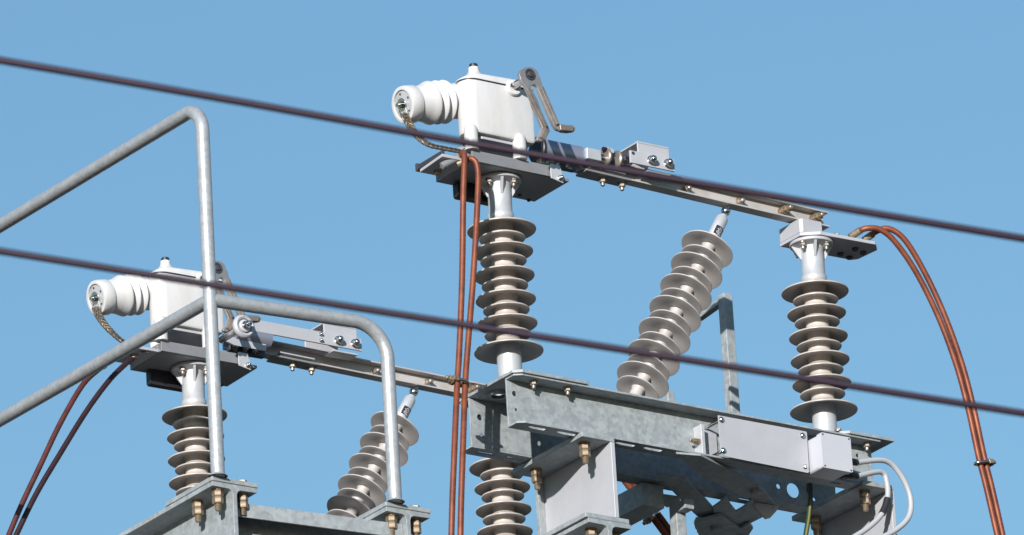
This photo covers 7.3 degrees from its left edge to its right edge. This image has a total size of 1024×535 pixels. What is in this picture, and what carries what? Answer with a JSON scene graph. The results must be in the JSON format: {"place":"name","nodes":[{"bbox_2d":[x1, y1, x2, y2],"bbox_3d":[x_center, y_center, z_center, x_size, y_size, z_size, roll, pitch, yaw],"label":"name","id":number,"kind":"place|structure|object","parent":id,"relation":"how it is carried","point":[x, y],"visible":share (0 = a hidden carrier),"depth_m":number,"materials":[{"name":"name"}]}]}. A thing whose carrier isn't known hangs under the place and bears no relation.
{"place":"outdoors","nodes":[
{"label":"outdoors","id":0,"kind":"place"},
{"bbox_2d":[6,367,106,534],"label":"copper cable","id":1,"kind":"object","parent":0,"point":[50,443],"visible":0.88,"depth_m":20.72,"materials":[{"name":"brown metal"}]},
{"bbox_2d":[118,476,257,534],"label":"floor beam","id":2,"kind":"structure","parent":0,"point":[207,506],"depth_m":19.34,"materials":[{"name":"metal"}]},
{"bbox_2d":[162,361,226,495],"bbox_3d":[-0.831,0.528,21.089,0.174,0.560,0.174,10,-25,-32],"label":"post insulator","id":3,"kind":"object","parent":2,"relation":"on","point":[188,437],"visible":0.63,"depth_m":21.11,"materials":[{"name":"beige ceramic"}]},
{"bbox_2d":[116,340,256,391],"bbox_3d":[-0.870,0.265,21.164,0.382,0.074,0.185,10,-25,-32],"label":"base plate","id":4,"kind":"object","parent":3,"relation":"on","point":[157,363],"visible":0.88,"depth_m":21.16,"materials":[{"name":"metal"}]},
{"bbox_2d":[13,357,133,534],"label":"copper cable","id":5,"kind":"object","parent":4,"relation":"hanging from","point":[80,420],"visible":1,"depth_m":20.77,"materials":[{"name":"brown metal"}]},
{"bbox_2d":[86,257,222,347],"bbox_3d":[-0.933,0.086,21.143,0.367,0.252,0.222,10,-25,-32],"label":"switch head","id":6,"kind":"object","parent":4,"relation":"on","point":[122,295],"visible":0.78,"depth_m":21.13},
{"bbox_2d":[92,306,148,353],"bbox_3d":[-1.029,0.163,21.058,0.151,0.130,0.019,2,-22,-15],"label":"braided strap","id":7,"kind":"object","parent":6,"relation":"hanging from","point":[103,322],"visible":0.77,"depth_m":21.05,"materials":[{"name":"brown metal"}]},
{"bbox_2d":[215,261,260,332],"bbox_3d":[-0.735,0.082,21.128,0.163,0.199,0.019,10,-25,-32],"label":"fork lever","id":8,"kind":"object","parent":6,"relation":"attached to","point":[222,273],"visible":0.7,"depth_m":21.12,"materials":[{"name":"metal"}]},
{"bbox_2d":[222,333,485,397],"bbox_3d":[-0.379,0.286,21.502,0.926,0.100,0.076,11,-25,-33],"label":"contact rail","id":9,"kind":"object","parent":4,"relation":"on","point":[293,357],"visible":0.69,"depth_m":21.48,"materials":[{"name":"metal"}]},
{"bbox_2d":[219,315,361,360],"bbox_3d":[-0.609,0.190,21.304,0.179,0.143,0.513,-19,-26,35],"label":"moving blade","id":10,"kind":"object","parent":9,"relation":"attached to","point":[250,334],"visible":1,"depth_m":21.33,"materials":[{"name":"metal"}]},
{"bbox_2d":[327,386,418,517],"bbox_3d":[-0.397,0.583,21.371,0.393,0.643,0.140,10,-25,-32],"label":"strut insulator","id":11,"kind":"object","parent":9,"relation":"attached to","point":[362,485],"visible":0.73,"depth_m":21.38,"materials":[{"name":"ceramic"}]},
{"bbox_2d":[469,453,532,534],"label":"post insulator","id":12,"kind":"object","parent":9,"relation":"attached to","point":[501,489],"visible":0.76,"depth_m":21.60,"materials":[{"name":"beige ceramic"}]},
{"bbox_2d":[0,105,404,503],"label":"handrail","id":13,"kind":"object","parent":2,"relation":"on","point":[209,302],"visible":1,"depth_m":19.58,"materials":[{"name":"metal"}]},
{"bbox_2d":[237,502,402,534],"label":"cross beam","id":14,"kind":"structure","parent":2,"relation":"attached to","point":[261,520],"depth_m":19.42,"materials":[{"name":"metal"}]},
{"bbox_2d":[357,501,430,534],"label":"floor beam","id":15,"kind":"structure","parent":14,"relation":"attached to","point":[411,518],"depth_m":19.54,"materials":[{"name":"metal"}]},
{"bbox_2d":[0,56,1023,242],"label":"overhead wire","id":16,"kind":"object","parent":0,"point":[513,150],"visible":1,"depth_m":12.49,"materials":[{"name":"black metal"}]},
{"bbox_2d":[0,247,1023,416],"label":"overhead wire","id":17,"kind":"object","parent":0,"point":[511,332],"visible":1,"depth_m":12.49,"materials":[{"name":"black metal"}]},
{"bbox_2d":[0,0,1023,534],"label":"sky","id":18,"kind":"structure","parent":0,"point":[915,108],"materials":[{"name":"blue"}]},
{"bbox_2d":[556,517,630,534],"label":"floor beam","id":19,"kind":"structure","parent":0,"point":[590,526],"depth_m":19.73,"materials":[{"name":"metal"}]},
{"bbox_2d":[512,432,628,534],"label":"floor bracket","id":20,"kind":"object","parent":19,"relation":"on","point":[574,479],"visible":1,"depth_m":19.88,"materials":[{"name":"metal"}]},
{"bbox_2d":[505,373,880,489],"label":"channel beam","id":21,"kind":"structure","parent":20,"relation":"on","point":[568,410],"depth_m":19.94,"materials":[{"name":"metal"}]},
{"bbox_2d":[459,369,588,404],"bbox_3d":[0.027,0.314,19.879,0.221,0.016,0.257,11,-25,-33],"label":"tie plate","id":22,"kind":"object","parent":21,"relation":"on","point":[494,391],"visible":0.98,"depth_m":19.83,"materials":[{"name":"metal"}]},
{"bbox_2d":[467,172,543,376],"bbox_3d":[-0.018,0.042,19.969,0.174,0.560,0.174,11,-25,-33],"label":"post insulator","id":23,"kind":"object","parent":22,"relation":"on","point":[504,277],"visible":0.96,"depth_m":19.96,"materials":[{"name":"beige ceramic"}]},
{"bbox_2d":[415,150,568,205],"bbox_3d":[-0.049,-0.220,20.049,0.382,0.074,0.185,11,-25,-33],"label":"base plate","id":24,"kind":"object","parent":23,"relation":"on","point":[538,181],"visible":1,"depth_m":20.05,"materials":[{"name":"metal"}]},
{"bbox_2d":[440,150,467,534],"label":"copper cable","id":25,"kind":"object","parent":24,"relation":"hanging from","point":[463,155],"visible":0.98,"depth_m":19.69,"materials":[{"name":"metal"}]},
{"bbox_2d":[445,375,470,387],"bbox_3d":[-0.133,0.278,19.634,0.071,0.024,0.034,11,-25,-33],"label":"cable clamp","id":26,"kind":"object","parent":25,"relation":"attached to","point":[452,379],"visible":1,"depth_m":19.62,"materials":[{"name":"metal"}]},
{"bbox_2d":[392,63,534,160],"bbox_3d":[-0.110,-0.400,20.026,0.367,0.252,0.222,11,-25,-33],"label":"switch head","id":27,"kind":"object","parent":24,"relation":"on","point":[476,103],"visible":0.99,"depth_m":20.02},
{"bbox_2d":[400,111,462,153],"bbox_3d":[-0.196,-0.336,19.942,0.161,0.120,0.025,0,-21,-9],"label":"braided strap","id":28,"kind":"object","parent":27,"relation":"hanging from","point":[407,122],"visible":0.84,"depth_m":19.93,"materials":[{"name":"brown metal"}]},
{"bbox_2d":[517,67,574,142],"bbox_3d":[0.089,-0.402,20.016,0.163,0.199,0.018,11,-25,-33],"label":"fork lever","id":29,"kind":"object","parent":27,"relation":"attached to","point":[528,78],"visible":1,"depth_m":20.01,"materials":[{"name":"metal"}]},
{"bbox_2d":[456,156,480,534],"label":"copper cable","id":30,"kind":"object","parent":24,"relation":"hanging from","point":[467,349],"visible":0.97,"depth_m":19.69,"materials":[{"name":"orange metal"}]},
{"bbox_2d":[689,424,717,454],"bbox_3d":[0.481,0.438,20.038,0.098,0.082,0.034,11,-25,-33],"label":"angle bracket","id":31,"kind":"object","parent":21,"relation":"attached to","point":[703,441],"visible":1,"depth_m":20.04,"materials":[{"name":"metal"}]},
{"bbox_2d":[700,293,739,413],"bbox_3d":[0.541,0.316,20.930,0.028,0.488,0.135,11,-25,-33],"label":"square post","id":32,"kind":"object","parent":21,"relation":"attached to","point":[723,303],"visible":0.63,"depth_m":20.92,"materials":[{"name":"metal"}]},
{"bbox_2d":[676,452,777,518],"bbox_3d":[0.547,0.552,20.136,0.078,0.048,0.509,-15,-24,28],"label":"angle strut","id":33,"kind":"object","parent":21,"relation":"attached to","point":[765,506],"visible":1,"depth_m":20.15,"materials":[{"name":"metal"}]},
{"bbox_2d":[704,415,808,472],"bbox_3d":[0.616,0.454,20.101,0.276,0.112,0.073,11,-25,-33],"label":"cover plate","id":34,"kind":"object","parent":21,"relation":"attached to","point":[767,444],"visible":1,"depth_m":20.08,"materials":[{"name":"metal"}]},
{"bbox_2d":[803,483,813,534],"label":"earth lead","id":35,"kind":"object","parent":21,"relation":"hanging from","point":[809,488],"visible":1,"depth_m":20.25,"materials":[{"name":"green"}]},
{"bbox_2d":[806,432,858,480],"bbox_3d":[0.806,0.488,20.194,0.144,0.095,0.115,11,-25,-33],"label":"junction box","id":36,"kind":"object","parent":21,"relation":"attached to","point":[830,457],"visible":1,"depth_m":20.14,"materials":[{"name":"metal"}]},
{"bbox_2d":[853,469,890,534],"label":"conduit","id":37,"kind":"object","parent":36,"relation":"attached to","point":[875,521],"visible":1,"depth_m":20.23,"materials":[{"name":"grey plastic"}]},
{"bbox_2d":[879,497,890,515],"bbox_3d":[0.944,0.605,20.243,0.038,0.052,0.018,11,-25,-33],"label":"cable sleeve","id":38,"kind":"object","parent":37,"relation":"attached to","point":[885,505],"visible":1,"depth_m":20.24,"materials":[{"name":"black plastic"}]},
{"bbox_2d":[858,457,913,534],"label":"conduit","id":39,"kind":"object","parent":36,"relation":"attached to","point":[905,483],"visible":1,"depth_m":20.27,"materials":[{"name":"grey plastic"}]},
{"bbox_2d":[839,430,893,457],"bbox_3d":[0.834,0.472,20.411,0.163,0.016,0.257,11,-25,-33],"label":"tie plate","id":40,"kind":"object","parent":21,"relation":"on","point":[885,441],"visible":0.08,"depth_m":20.34,"materials":[{"name":"metal"}]},
{"bbox_2d":[781,236,857,430],"bbox_3d":[0.786,0.199,20.499,0.174,0.560,0.174,11,-25,-33],"label":"post insulator","id":41,"kind":"object","parent":40,"relation":"on","point":[816,314],"visible":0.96,"depth_m":20.49,"materials":[{"name":"beige ceramic"}]},
{"bbox_2d":[779,218,876,259],"bbox_3d":[0.824,-0.073,20.639,0.243,0.055,0.124,11,-25,-33],"label":"terminal plate","id":42,"kind":"object","parent":41,"relation":"on","point":[848,248],"visible":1,"depth_m":20.60,"materials":[{"name":"metal"}]},
{"bbox_2d":[536,159,829,230],"bbox_3d":[0.434,-0.194,20.397,0.926,0.100,0.076,12,-26,-34],"label":"contact rail","id":43,"kind":"object","parent":42,"relation":"on","point":[778,211],"visible":0.69,"depth_m":20.46,"materials":[{"name":"metal"}]},
{"bbox_2d":[529,137,674,181],"bbox_3d":[0.229,-0.281,20.255,0.390,0.094,0.125,11,-25,-33],"label":"moving blade","id":44,"kind":"object","parent":43,"relation":"attached to","point":[641,154],"visible":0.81,"depth_m":20.26,"materials":[{"name":"grey metal"}]},
{"bbox_2d":[616,205,732,398],"bbox_3d":[0.417,0.102,20.265,0.393,0.643,0.140,11,-25,-33],"label":"strut insulator","id":45,"kind":"object","parent":43,"relation":"attached to","point":[671,323],"visible":0.95,"depth_m":20.24,"materials":[{"name":"ceramic"}]},
{"bbox_2d":[848,225,999,534],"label":"copper cable","id":46,"kind":"object","parent":42,"relation":"attached to","point":[856,232],"visible":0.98,"depth_m":20.66,"materials":[{"name":"brown metal"}]},
{"bbox_2d":[973,458,995,466],"bbox_3d":[1.218,0.502,20.602,0.070,0.025,0.034,11,-25,-33],"label":"cable clamp","id":47,"kind":"object","parent":46,"relation":"attached to","point":[990,462],"visible":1,"depth_m":20.59,"materials":[{"name":"metal"}]},
{"bbox_2d":[862,225,1005,534],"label":"copper cable","id":48,"kind":"object","parent":42,"relation":"attached to","point":[870,235],"visible":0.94,"depth_m":20.67,"materials":[{"name":"brown metal"}]},
{"bbox_2d":[663,391,674,401],"bbox_3d":[0.408,0.415,20.521,0.022,0.206,0.022,11,-25,-33],"label":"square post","id":49,"kind":"object","parent":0,"point":[669,396],"visible":0.23,"depth_m":20.54,"materials":[{"name":"metal"}]},
{"bbox_3d":[0.499,1.113,20.788,0.128,0.190,1.640,11,-25,-33],"label":"floor beam","id":50,"kind":"object","parent":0,"visible":0},
{"bbox_2d":[792,480,896,534],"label":"floor bracket","id":51,"kind":"object","parent":50,"relation":"on","point":[853,510],"visible":0.99,"depth_m":20.36,"materials":[{"name":"metal"}]},
{"bbox_2d":[460,398,835,513],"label":"channel beam","id":52,"kind":"structure","parent":51,"relation":"on","point":[499,439],"depth_m":20.11,"materials":[{"name":"metal"}]},
{"bbox_2d":[618,482,663,525],"bbox_3d":[0.221,0.651,20.321,0.066,0.062,0.480,11,-25,-33],"label":"floor brace","id":53,"kind":"object","parent":52,"relation":"attached to","point":[640,502],"visible":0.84,"depth_m":20.15,"materials":[{"name":"metal"}]},
{"bbox_2d":[664,494,679,507],"bbox_3d":[0.402,0.589,20.231,0.048,0.005,0.107,-5,-21,3],"label":"bracket plate","id":54,"kind":"object","parent":53,"relation":"attached to","point":[669,500],"visible":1,"depth_m":20.22,"materials":[{"name":"metal"}]},
{"bbox_2d":[669,498,693,534],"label":"hanging post","id":55,"kind":"object","parent":52,"relation":"hanging from","point":[679,510],"visible":1,"depth_m":20.16,"materials":[{"name":"metal"}]},
{"bbox_2d":[694,513,752,534],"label":"gusset plate","id":56,"kind":"object","parent":52,"relation":"attached to","point":[718,524],"visible":1,"depth_m":20.42,"materials":[{"name":"metal"}]},
{"bbox_2d":[632,484,670,534],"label":"copper cable","id":57,"kind":"object","parent":56,"relation":"attached to","point":[663,520],"visible":0.29,"depth_m":20.43,"materials":[{"name":"brown metal"}]},
{"bbox_2d":[642,511,659,524],"bbox_3d":[0.355,0.636,20.425,0.056,0.052,0.034,11,-25,-33],"label":"cable clamp","id":58,"kind":"object","parent":57,"relation":"attached to","point":[648,520],"visible":0.75,"depth_m":20.41,"materials":[{"name":"metal"}]},
{"bbox_2d":[622,482,669,534],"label":"copper cable","id":59,"kind":"object","parent":58,"relation":"attached to","point":[659,526],"visible":0.38,"depth_m":20.42,"materials":[{"name":"brown metal"}]},
{"bbox_2d":[656,472,713,533],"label":"cross brace","id":60,"kind":"object","parent":56,"relation":"on","point":[682,487],"visible":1,"depth_m":20.21,"materials":[{"name":"metal"}]},
{"bbox_2d":[713,495,761,525],"bbox_3d":[0.575,0.631,20.384,0.120,0.005,0.326,-8,-22,11],"label":"cross brace","id":61,"kind":"object","parent":56,"relation":"on","point":[744,513],"visible":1,"depth_m":20.35,"materials":[{"name":"metal"}]}
]}

